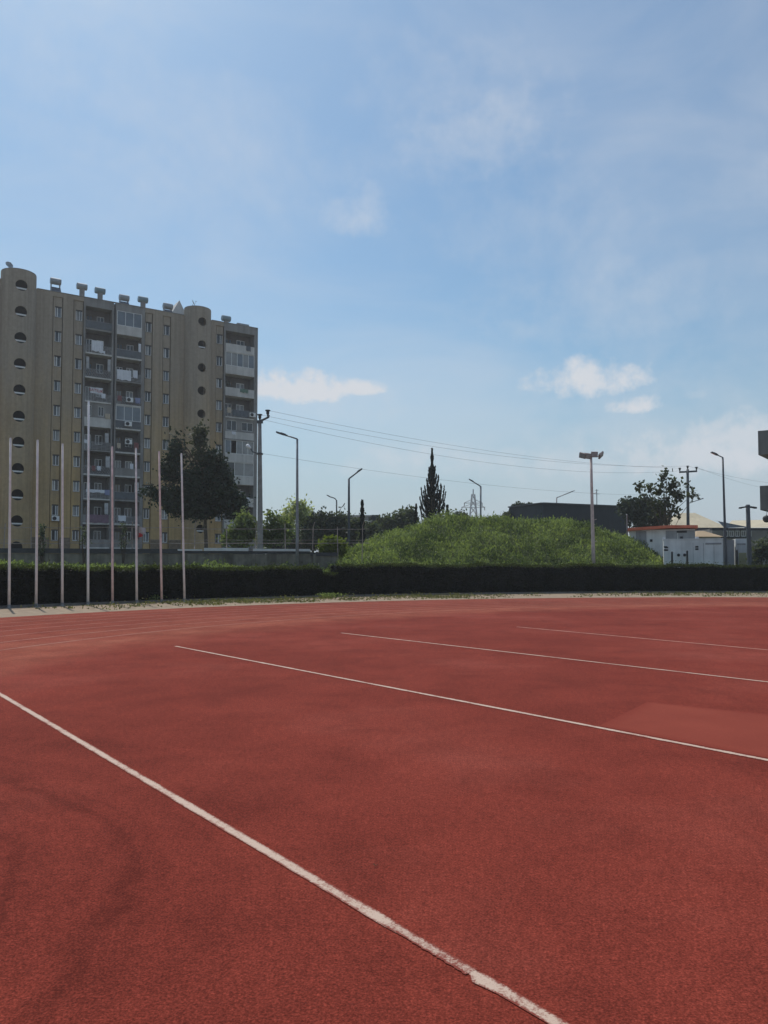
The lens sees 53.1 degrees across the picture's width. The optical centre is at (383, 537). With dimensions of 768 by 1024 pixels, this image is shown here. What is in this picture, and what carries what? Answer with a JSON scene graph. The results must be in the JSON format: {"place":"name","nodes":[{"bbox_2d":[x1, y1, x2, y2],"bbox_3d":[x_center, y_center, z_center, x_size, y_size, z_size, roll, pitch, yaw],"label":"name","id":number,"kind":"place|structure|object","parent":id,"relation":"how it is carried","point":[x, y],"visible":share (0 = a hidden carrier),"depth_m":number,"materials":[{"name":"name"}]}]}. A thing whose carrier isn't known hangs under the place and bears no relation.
{"place":"outdoors","nodes":[
{"label":"outdoors","id":0,"kind":"place"},
{"bbox_2d":[0,268,257,553],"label":"apartment building","id":1,"kind":"structure","parent":0,"point":[187,362],"depth_m":97.20,"materials":[{"name":"concrete"}]},
{"bbox_2d":[51,529,57,540],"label":"window","id":2,"kind":"structure","parent":1,"relation":"in","point":[54,532],"depth_m":92.92,"materials":[{"name":"glass"}]},
{"bbox_2d":[51,504,58,515],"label":"window","id":3,"kind":"structure","parent":1,"relation":"in","point":[54,506],"depth_m":93.01,"materials":[{"name":"glass"}]},
{"bbox_2d":[52,454,58,465],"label":"window","id":4,"kind":"structure","parent":1,"relation":"in","point":[55,457],"depth_m":93.23,"materials":[{"name":"glass"}]},
{"bbox_2d":[52,479,58,490],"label":"window","id":5,"kind":"structure","parent":1,"relation":"in","point":[55,483],"depth_m":93.10,"materials":[{"name":"glass"}]},
{"bbox_2d":[50,277,61,291],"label":"solar water heater","id":6,"kind":"object","parent":1,"relation":"on","point":[55,281],"visible":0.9,"depth_m":94.53,"materials":[{"name":"metal"}]},
{"bbox_2d":[52,429,59,440],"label":"window","id":7,"kind":"structure","parent":1,"relation":"in","point":[55,432],"depth_m":93.35,"materials":[{"name":"glass"}]},
{"bbox_2d":[53,405,59,416],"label":"window","id":8,"kind":"structure","parent":1,"relation":"in","point":[56,410],"depth_m":93.49,"materials":[{"name":"glass"}]},
{"bbox_2d":[54,355,60,366],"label":"window","id":9,"kind":"structure","parent":1,"relation":"in","point":[57,359],"depth_m":93.78,"materials":[{"name":"glass"}]},
{"bbox_2d":[54,380,60,391],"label":"window","id":10,"kind":"structure","parent":1,"relation":"in","point":[56,382],"depth_m":93.62,"materials":[{"name":"glass"}]},
{"bbox_2d":[54,331,61,342],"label":"window","id":11,"kind":"structure","parent":1,"relation":"in","point":[57,333],"depth_m":93.87,"materials":[{"name":"glass"}]},
{"bbox_2d":[55,306,61,317],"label":"window","id":12,"kind":"structure","parent":1,"relation":"in","point":[58,310],"depth_m":93.97,"materials":[{"name":"glass"}]},
{"bbox_2d":[72,530,78,540],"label":"window","id":13,"kind":"structure","parent":1,"relation":"in","point":[75,533],"depth_m":94.17,"materials":[{"name":"glass"}]},
{"bbox_2d":[73,456,79,466],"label":"window","id":14,"kind":"structure","parent":1,"relation":"in","point":[76,460],"depth_m":94.52,"materials":[{"name":"glass"}]},
{"bbox_2d":[73,505,79,516],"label":"window","id":15,"kind":"structure","parent":1,"relation":"in","point":[75,507],"depth_m":94.31,"materials":[{"name":"glass"}]},
{"bbox_2d":[74,407,80,418],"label":"window","id":16,"kind":"structure","parent":1,"relation":"in","point":[77,410],"depth_m":94.82,"materials":[{"name":"glass"}]},
{"bbox_2d":[75,334,81,345],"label":"window","id":17,"kind":"structure","parent":1,"relation":"in","point":[78,339],"depth_m":95.19,"materials":[{"name":"glass"}]},
{"bbox_2d":[76,282,87,295],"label":"solar water heater","id":18,"kind":"object","parent":1,"relation":"on","point":[82,287],"visible":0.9,"depth_m":96.27,"materials":[{"name":"metal"}]},
{"bbox_2d":[91,340,102,351],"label":"hanging sheet","id":19,"kind":"object","parent":1,"relation":"hanging from","point":[96,346],"visible":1,"depth_m":95.92,"materials":[{"name":"white fabric"}]},
{"bbox_2d":[89,387,104,394],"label":"sale banner","id":20,"kind":"object","parent":1,"relation":"attached to","point":[96,390],"visible":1,"depth_m":95.79,"materials":[{"name":"white fabric"}]},
{"bbox_2d":[86,514,108,522],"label":"balcony railing","id":21,"kind":"object","parent":1,"relation":"attached to","point":[93,518],"visible":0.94,"depth_m":95.30,"materials":[{"name":"fabric"}]},
{"bbox_2d":[94,287,105,299],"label":"solar water heater","id":22,"kind":"object","parent":1,"relation":"on","point":[99,292],"visible":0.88,"depth_m":97.47,"materials":[{"name":"paint"}]},
{"bbox_2d":[117,369,130,380],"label":"hanging sheet","id":23,"kind":"object","parent":1,"relation":"hanging from","point":[123,374],"visible":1,"depth_m":97.59,"materials":[{"name":"white fabric"}]},
{"bbox_2d":[119,294,129,303],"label":"solar water heater","id":24,"kind":"object","parent":1,"relation":"on","point":[122,298],"visible":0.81,"depth_m":99.00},
{"bbox_2d":[137,296,147,307],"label":"solar water heater","id":25,"kind":"object","parent":1,"relation":"on","point":[143,301],"visible":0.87,"depth_m":100.33,"materials":[{"name":"paint"}]},
{"bbox_2d":[162,303,172,311],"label":"solar water heater","id":26,"kind":"object","parent":1,"relation":"on","point":[168,306],"visible":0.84,"depth_m":102.05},
{"bbox_2d":[233,410,248,417],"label":"balcony screen","id":27,"kind":"object","parent":1,"relation":"attached to","point":[238,413],"visible":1,"depth_m":105.96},
{"bbox_2d":[0,508,663,571],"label":"mound terrain","id":28,"kind":"structure","parent":0,"point":[483,543],"depth_m":57.24,"materials":[{"name":"plant"}]},
{"bbox_2d":[314,534,350,557],"bbox_3d":[-3.545,1.513,53.100,2.524,3.499,2.127,0,-2,0],"label":"round shrub","id":29,"kind":"object","parent":28,"relation":"on","point":[342,547],"visible":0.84,"depth_m":52.76,"materials":[{"name":"green plant"}]},
{"bbox_2d":[348,468,361,546],"bbox_3d":[-2.296,-2.056,60.133,1.218,6.785,0.340,0,-2,0],"label":"street lamp","id":30,"kind":"object","parent":28,"relation":"on","point":[359,470],"visible":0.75,"depth_m":60.07,"materials":[{"name":"metal"}]},
{"bbox_2d":[469,479,481,517],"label":"street lamp","id":31,"kind":"object","parent":28,"relation":"on","point":[480,496],"visible":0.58,"depth_m":80.18,"materials":[{"name":"metal"}]},
{"bbox_2d":[389,513,657,560],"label":"tall stalk grass","id":32,"kind":"structure","parent":28,"relation":"on","point":[527,519],"depth_m":61.51,"materials":[{"name":"plant"}]},
{"bbox_2d":[579,451,603,563],"bbox_3d":[15.071,-1.847,55.605,1.846,8.890,0.588,0,-2,-4],"label":"floodlight mast","id":33,"kind":"object","parent":28,"relation":"on","point":[589,456],"visible":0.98,"depth_m":55.55,"materials":[{"name":"metal"}]},
{"bbox_2d":[662,537,734,567],"bbox_3d":[23.891,1.733,58.617,4.988,3.503,2.680,-1,-2,19],"label":"steel container","id":34,"kind":"object","parent":28,"relation":"on","point":[706,550],"visible":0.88,"depth_m":57.41,"materials":[{"name":"metal"}]},
{"bbox_2d":[710,452,727,566],"bbox_3d":[24.336,-1.495,55.707,1.125,9.511,0.340,0,-2,0],"label":"street lamp","id":35,"kind":"object","parent":28,"relation":"on","point":[724,524],"visible":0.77,"depth_m":55.67,"materials":[{"name":"metal"}]},
{"bbox_2d":[733,539,760,565],"bbox_3d":[27.857,1.859,59.066,1.752,3.488,2.630,-1,-2,19],"label":"steel container","id":36,"kind":"object","parent":28,"relation":"on","point":[740,545],"visible":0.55,"depth_m":58.04,"materials":[{"name":"metal"}]},
{"bbox_2d":[739,553,746,564],"bbox_3d":[27.038,2.251,57.954,0.522,2.215,0.026,-1,-2,19],"label":"door","id":37,"kind":"structure","parent":36,"relation":"in","point":[742,556],"depth_m":57.98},
{"bbox_2d":[739,505,756,565],"bbox_3d":[26.181,0.464,55.227,1.240,5.676,0.360,0,-2,0],"label":"twin lamp post","id":38,"kind":"object","parent":28,"relation":"on","point":[748,536],"visible":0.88,"depth_m":55.16,"materials":[{"name":"metal"}]},
{"bbox_2d":[745,539,767,564],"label":"rose shrub","id":39,"kind":"object","parent":28,"relation":"on","point":[760,553],"visible":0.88,"depth_m":56.33,"materials":[{"name":"green plant"}]},
{"bbox_2d":[350,515,380,546],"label":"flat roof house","id":40,"kind":"structure","parent":0,"point":[373,518],"depth_m":112.82,"materials":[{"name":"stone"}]},
{"bbox_2d":[0,597,767,1023],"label":"running track","id":41,"kind":"structure","parent":0,"point":[570,873],"depth_m":4.95,"materials":[{"name":"red rubber"}]},
{"bbox_2d":[0,692,401,935],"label":"marking","id":42,"kind":"object","parent":41,"relation":"on","point":[370,912],"visible":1,"depth_m":4.60,"materials":[{"name":"paint"}]},
{"bbox_2d":[8,601,621,630],"bbox_3d":[16.894,2.578,24.295,60.828,0.001,27.874,0,-2,-5],"label":"lane marking","id":43,"kind":"object","parent":41,"relation":"on","point":[261,612],"visible":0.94,"depth_m":26.79,"materials":[{"name":"paint"}]},
{"bbox_2d":[7,602,641,635],"bbox_3d":[16.952,2.551,23.635,58.397,0.001,26.760,0,-2,-5],"label":"lane marking","id":44,"kind":"object","parent":41,"relation":"on","point":[254,615],"visible":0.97,"depth_m":24.63,"materials":[{"name":"paint"}]},
{"bbox_2d":[0,603,670,642],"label":"lane marking","id":45,"kind":"object","parent":41,"relation":"on","point":[256,618],"visible":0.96,"depth_m":23.23,"materials":[{"name":"paint"}]},
{"bbox_2d":[4,604,712,649],"bbox_3d":[17.067,2.497,22.315,53.536,0.001,24.533,0,-2,-5],"label":"lane marking","id":46,"kind":"object","parent":41,"relation":"on","point":[253,622],"visible":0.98,"depth_m":20.85,"materials":[{"name":"paint"}]},
{"bbox_2d":[384,921,476,973],"bbox_3d":[0.183,1.721,3.242,0.069,0.001,0.530,2,-3,-38],"label":"worn marking","id":47,"kind":"object","parent":41,"relation":"on","point":[457,963],"visible":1,"depth_m":3.22,"materials":[{"name":"paint"}]},
{"bbox_2d":[175,646,767,760],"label":"marking","id":48,"kind":"object","parent":41,"relation":"on","point":[724,751],"visible":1,"depth_m":8.39,"materials":[{"name":"paint"}]},
{"bbox_2d":[469,970,569,1023],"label":"restarted marking","id":49,"kind":"object","parent":41,"relation":"on","point":[488,982],"visible":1,"depth_m":2.85,"materials":[{"name":"paint"}]},
{"bbox_2d":[345,633,767,681],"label":"third marking","id":50,"kind":"object","parent":41,"relation":"on","point":[575,659],"visible":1,"depth_m":13.34,"materials":[{"name":"paint"}]},
{"bbox_2d":[523,627,766,649],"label":"marking","id":51,"kind":"object","parent":41,"relation":"on","point":[653,639],"visible":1,"depth_m":17.31,"materials":[{"name":"paint"}]},
{"bbox_2d":[600,702,767,757],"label":"track patch","id":52,"kind":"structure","parent":41,"relation":"on","point":[739,732],"depth_m":7.81,"materials":[{"name":"rubber"}]},
{"bbox_2d":[0,593,767,617],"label":"verge","id":53,"kind":"structure","parent":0,"point":[17,612],"depth_m":35.49,"materials":[{"name":"concrete"}]},
{"bbox_2d":[7,438,11,608],"bbox_3d":[-15.169,-0.604,31.247,0.280,6.948,0.280,0,-2,0],"label":"flagpole","id":54,"kind":"object","parent":53,"relation":"on","point":[9,561],"visible":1,"depth_m":31.19,"materials":[{"name":"metal"}]},
{"bbox_2d":[34,440,39,606],"bbox_3d":[-14.511,-0.606,32.209,0.280,7.031,0.280,0,-2,0],"label":"flagpole","id":55,"kind":"object","parent":53,"relation":"on","point":[36,545],"visible":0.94,"depth_m":32.16,"materials":[{"name":"metal"}]},
{"bbox_2d":[60,443,65,605],"bbox_3d":[-13.794,-0.562,33.104,0.270,7.016,0.270,2,-3,-45],"label":"flagpole","id":56,"kind":"object","parent":53,"relation":"on","point":[62,532],"visible":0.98,"depth_m":33.07,"materials":[{"name":"metal"}]},
{"bbox_2d":[86,401,89,604],"bbox_3d":[-13.057,-1.556,34.093,0.270,9.083,0.270,-2,-3,45],"label":"flagpole","id":57,"kind":"object","parent":53,"relation":"on","point":[88,464],"visible":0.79,"depth_m":34.07,"materials":[{"name":"metal"}]},
{"bbox_2d":[111,446,113,603],"bbox_3d":[-12.295,-0.572,34.963,0.270,7.187,0.270,-2,-3,45],"label":"flagpole","id":58,"kind":"object","parent":53,"relation":"on","point":[112,569],"visible":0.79,"depth_m":34.91,"materials":[{"name":"metal"}]},
{"bbox_2d":[135,448,137,602],"bbox_3d":[-11.490,-0.573,35.875,0.272,7.265,0.272,2,-3,-45],"label":"flagpole","id":59,"kind":"object","parent":53,"relation":"on","point":[136,567],"visible":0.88,"depth_m":35.82,"materials":[{"name":"metal"}]},
{"bbox_2d":[158,451,162,601],"bbox_3d":[-10.601,-0.522,36.626,0.395,7.224,0.280,0,-2,0],"label":"flagpole","id":60,"kind":"object","parent":53,"relation":"on","point":[161,577],"visible":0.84,"depth_m":36.59,"materials":[{"name":"metal"}]},
{"bbox_2d":[181,453,185,601],"bbox_3d":[-9.748,-0.505,37.466,0.413,7.259,0.280,0,-2,0],"label":"flagpole","id":61,"kind":"object","parent":53,"relation":"on","point":[183,559],"visible":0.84,"depth_m":37.41,"materials":[{"name":"metal"}]},
{"bbox_2d":[147,592,353,599],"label":"tuft weeds","id":62,"kind":"object","parent":53,"relation":"on","point":[156,597],"visible":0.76,"depth_m":41.77,"materials":[{"name":"plant"}]},
{"bbox_2d":[0,591,766,607],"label":"kerb","id":63,"kind":"structure","parent":53,"relation":"on","point":[58,604],"depth_m":45.02,"materials":[{"name":"concrete"}]},
{"bbox_2d":[20,590,767,610],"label":"verge weeds","id":64,"kind":"object","parent":53,"relation":"on","point":[266,600],"visible":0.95,"depth_m":39.98,"materials":[{"name":"plant"}]},
{"bbox_2d":[329,559,767,594],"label":"hedge","id":65,"kind":"object","parent":53,"relation":"on","point":[389,578],"visible":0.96,"depth_m":50.29,"materials":[{"name":"green plant"}]},
{"bbox_2d":[0,0,767,551],"label":"sky","id":66,"kind":"structure","parent":0,"point":[533,228],"materials":[{"name":"blue"}]},
{"bbox_2d":[670,513,723,530],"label":"beige roofed hall","id":67,"kind":"structure","parent":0,"point":[702,522],"depth_m":114.21,"materials":[{"name":"metal"}]},
{"bbox_2d":[699,520,767,564],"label":"long hall","id":68,"kind":"structure","parent":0,"point":[735,529],"depth_m":99.19,"materials":[{"name":"white metal"}]},
{"label":"ground","id":69,"kind":"structure","parent":0,"visible":0},
{"bbox_2d":[0,559,322,605],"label":"hedge","id":70,"kind":"object","parent":69,"relation":"on","point":[202,582],"visible":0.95,"depth_m":37.19,"materials":[{"name":"green plant"}]},
{"bbox_2d":[0,548,337,568],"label":"boundary wall","id":71,"kind":"structure","parent":69,"relation":"on","point":[245,556],"depth_m":48.08,"materials":[{"name":"concrete"}]},
{"bbox_2d":[38,524,50,563],"bbox_3d":[-20.582,0.503,46.291,0.800,2.752,0.800,-2,-3,43],"label":"climbing plant","id":72,"kind":"object","parent":71,"relation":"attached to","point":[41,533],"visible":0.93,"depth_m":46.28,"materials":[{"name":"green plant"}]},
{"bbox_2d":[77,526,91,563],"bbox_3d":[-18.191,0.605,46.741,0.887,2.676,0.666,0,-2,0],"label":"climbing plant","id":73,"kind":"object","parent":71,"relation":"attached to","point":[83,534],"visible":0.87,"depth_m":46.76,"materials":[{"name":"green plant"}]},
{"bbox_2d":[118,523,129,563],"bbox_3d":[-15.968,0.468,47.261,0.800,2.767,0.689,0,-2,0],"label":"climbing plant","id":74,"kind":"object","parent":71,"relation":"attached to","point":[124,529],"visible":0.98,"depth_m":47.20,"materials":[{"name":"green plant"}]},
{"bbox_2d":[3,520,364,562],"bbox_3d":[-13.511,0.563,47.984,25.619,3.498,0.336,0,-2,-11],"label":"rail fence","id":75,"kind":"object","parent":71,"relation":"on","point":[31,543],"visible":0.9,"depth_m":48.22,"materials":[{"name":"metal"}]},
{"bbox_2d":[137,416,255,547],"bbox_3d":[-15.633,-2.978,64.546,9.993,14.608,5.455,0,-2,0],"label":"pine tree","id":76,"kind":"object","parent":69,"relation":"on","point":[211,491],"visible":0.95,"depth_m":63.78,"materials":[{"name":"green plant"}]},
{"bbox_2d":[216,506,265,547],"bbox_3d":[-10.616,0.849,57.185,3.185,6.360,2.695,2,-3,-42],"label":"leafy tree","id":77,"kind":"object","parent":69,"relation":"on","point":[242,531],"visible":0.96,"depth_m":56.85,"materials":[{"name":"green plant"}]},
{"bbox_2d":[246,410,269,548],"bbox_3d":[-8.729,-2.511,53.146,1.697,12.745,0.460,0,-2,0],"label":"utility pole","id":78,"kind":"object","parent":69,"relation":"on","point":[259,453],"visible":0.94,"depth_m":53.08,"materials":[{"name":"metal"}]},
{"bbox_2d":[251,509,295,548],"bbox_3d":[-8.321,0.866,57.876,3.569,6.377,2.251,0,-2,0],"label":"leafy tree","id":79,"kind":"object","parent":69,"relation":"on","point":[277,536],"visible":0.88,"depth_m":57.77,"materials":[{"name":"green plant"}]},
{"bbox_2d":[276,431,298,566],"bbox_3d":[-6.011,-2.190,48.129,1.540,8.972,0.340,0,-2,0],"label":"street lamp","id":80,"kind":"object","parent":69,"relation":"on","point":[297,520],"visible":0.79,"depth_m":48.07,"materials":[{"name":"metal"}]},
{"bbox_2d":[279,494,313,548],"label":"willow tree","id":81,"kind":"object","parent":69,"relation":"on","point":[304,511],"visible":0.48,"depth_m":77.84,"materials":[{"name":"green plant"}]},
{"bbox_2d":[281,533,314,550],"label":"dark tree","id":82,"kind":"object","parent":69,"relation":"on","point":[291,545],"visible":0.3,"depth_m":82.91,"materials":[{"name":"green plant"}]},
{"bbox_2d":[299,513,329,551],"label":"dark tree","id":83,"kind":"object","parent":69,"relation":"on","point":[309,534],"visible":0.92,"depth_m":73.51,"materials":[{"name":"green plant"}]},
{"bbox_2d":[311,506,331,550],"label":"dark tree","id":84,"kind":"object","parent":69,"relation":"on","point":[321,512],"visible":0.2,"depth_m":74.81,"materials":[{"name":"green plant"}]},
{"bbox_2d":[317,570,343,594],"bbox_3d":[-3.355,2.589,44.420,1.997,1.740,1.515,2,-3,-35],"label":"hedge","id":85,"kind":"object","parent":69,"relation":"on","point":[330,581],"visible":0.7,"depth_m":43.97,"materials":[{"name":"green plant"}]},
{"bbox_2d":[325,511,345,537],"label":"dark tree","id":86,"kind":"object","parent":69,"relation":"on","point":[334,520],"visible":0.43,"depth_m":75.62,"materials":[{"name":"green plant"}]},
{"bbox_2d":[334,505,351,541],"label":"dark tree","id":87,"kind":"object","parent":69,"relation":"on","point":[342,516],"visible":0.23,"depth_m":76.76,"materials":[{"name":"green plant"}]},
{"bbox_2d":[338,512,365,546],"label":"dark tree","id":88,"kind":"object","parent":69,"relation":"on","point":[354,522],"visible":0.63,"depth_m":75.71,"materials":[{"name":"green plant"}]},
{"bbox_2d":[358,499,365,542],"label":"cypress tree","id":89,"kind":"object","parent":69,"relation":"on","point":[362,515],"visible":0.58,"depth_m":70.00,"materials":[{"name":"green plant"}]},
{"bbox_2d":[355,517,384,542],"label":"dark tree","id":90,"kind":"object","parent":69,"relation":"on","point":[371,529],"visible":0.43,"depth_m":73.50,"materials":[{"name":"green plant"}]},
{"bbox_2d":[374,510,399,534],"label":"grey tree","id":91,"kind":"object","parent":69,"relation":"on","point":[388,521],"visible":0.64,"depth_m":81.60,"materials":[{"name":"green plant"}]},
{"bbox_2d":[385,509,409,529],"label":"grey tree","id":92,"kind":"object","parent":69,"relation":"on","point":[401,520],"visible":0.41,"depth_m":83.73,"materials":[{"name":"green plant"}]},
{"bbox_2d":[396,504,419,527],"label":"grey tree","id":93,"kind":"object","parent":69,"relation":"on","point":[411,514],"visible":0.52,"depth_m":85.82,"materials":[{"name":"green plant"}]},
{"bbox_2d":[419,448,445,520],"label":"cypress tree","id":94,"kind":"object","parent":69,"relation":"on","point":[430,503],"visible":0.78,"depth_m":74.12,"materials":[{"name":"green plant"}]},
{"bbox_2d":[461,489,484,516],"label":"power pylon","id":95,"kind":"object","parent":69,"relation":"on","point":[471,504],"visible":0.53,"depth_m":270.61,"materials":[{"name":"metal"}]},
{"bbox_2d":[508,502,625,535],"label":"clad building","id":96,"kind":"structure","parent":69,"relation":"on","point":[607,517],"depth_m":92.84,"materials":[{"name":"metal"}]},
{"bbox_2d":[614,489,672,527],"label":"broadleaf tree","id":97,"kind":"object","parent":69,"relation":"on","point":[637,511],"visible":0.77,"depth_m":83.52,"materials":[{"name":"green plant"}]},
{"bbox_2d":[628,525,697,557],"bbox_3d":[24.149,1.588,66.805,5.456,5.459,6.900,-1,-2,19],"label":"red roofed cabin","id":98,"kind":"object","parent":69,"relation":"on","point":[652,536],"visible":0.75,"depth_m":64.09,"materials":[{"name":"white metal"}]},
{"bbox_2d":[636,531,646,546],"bbox_3d":[21.608,1.387,64.534,0.831,3.876,0.046,-1,-2,19],"label":"door","id":99,"kind":"structure","parent":98,"relation":"in","point":[641,534],"depth_m":64.55,"materials":[{"name":"grey metal"}]},
{"bbox_2d":[666,531,676,538],"bbox_3d":[23.866,1.355,63.762,0.884,3.876,0.046,-1,-2,19],"label":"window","id":100,"kind":"structure","parent":98,"relation":"in","point":[669,534],"depth_m":63.81,"materials":[{"name":"glass"}]},
{"bbox_2d":[678,530,694,538],"bbox_3d":[24.957,1.340,63.388,1.275,3.876,0.046,-1,-2,19],"label":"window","id":101,"kind":"structure","parent":98,"relation":"in","point":[690,534],"depth_m":63.38,"materials":[{"name":"glass"}]},
{"bbox_2d":[632,467,699,525],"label":"broadleaf tree","id":102,"kind":"object","parent":69,"relation":"on","point":[677,495],"visible":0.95,"depth_m":80.06,"materials":[{"name":"green plant"}]},
{"bbox_2d":[678,466,703,524],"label":"utility pole","id":103,"kind":"object","parent":69,"relation":"on","point":[687,471],"visible":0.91,"depth_m":92.21,"materials":[{"name":"metal"}]},
{"bbox_2d":[273,411,658,467],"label":"power line","id":104,"kind":"object","parent":103,"relation":"attached to","point":[453,445],"visible":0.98,"depth_m":66.16,"materials":[{"name":"metal"}]},
{"bbox_2d":[264,415,669,466],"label":"power line","id":105,"kind":"object","parent":103,"relation":"attached to","point":[482,453],"visible":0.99,"depth_m":68.68,"materials":[{"name":"metal"}]},
{"bbox_2d":[266,420,671,472],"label":"power line","id":106,"kind":"object","parent":103,"relation":"attached to","point":[451,457],"visible":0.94,"depth_m":66.17,"materials":[{"name":"metal"}]},
{"bbox_2d":[695,531,722,537],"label":"tan roofed shed","id":107,"kind":"structure","parent":69,"relation":"on","point":[702,534],"depth_m":80.67,"materials":[{"name":"beige metal"}]},
{"bbox_2d":[758,430,767,511],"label":"concrete stand","id":108,"kind":"object","parent":69,"relation":"on","point":[763,443],"visible":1,"depth_m":60.10,"materials":[{"name":"concrete"}]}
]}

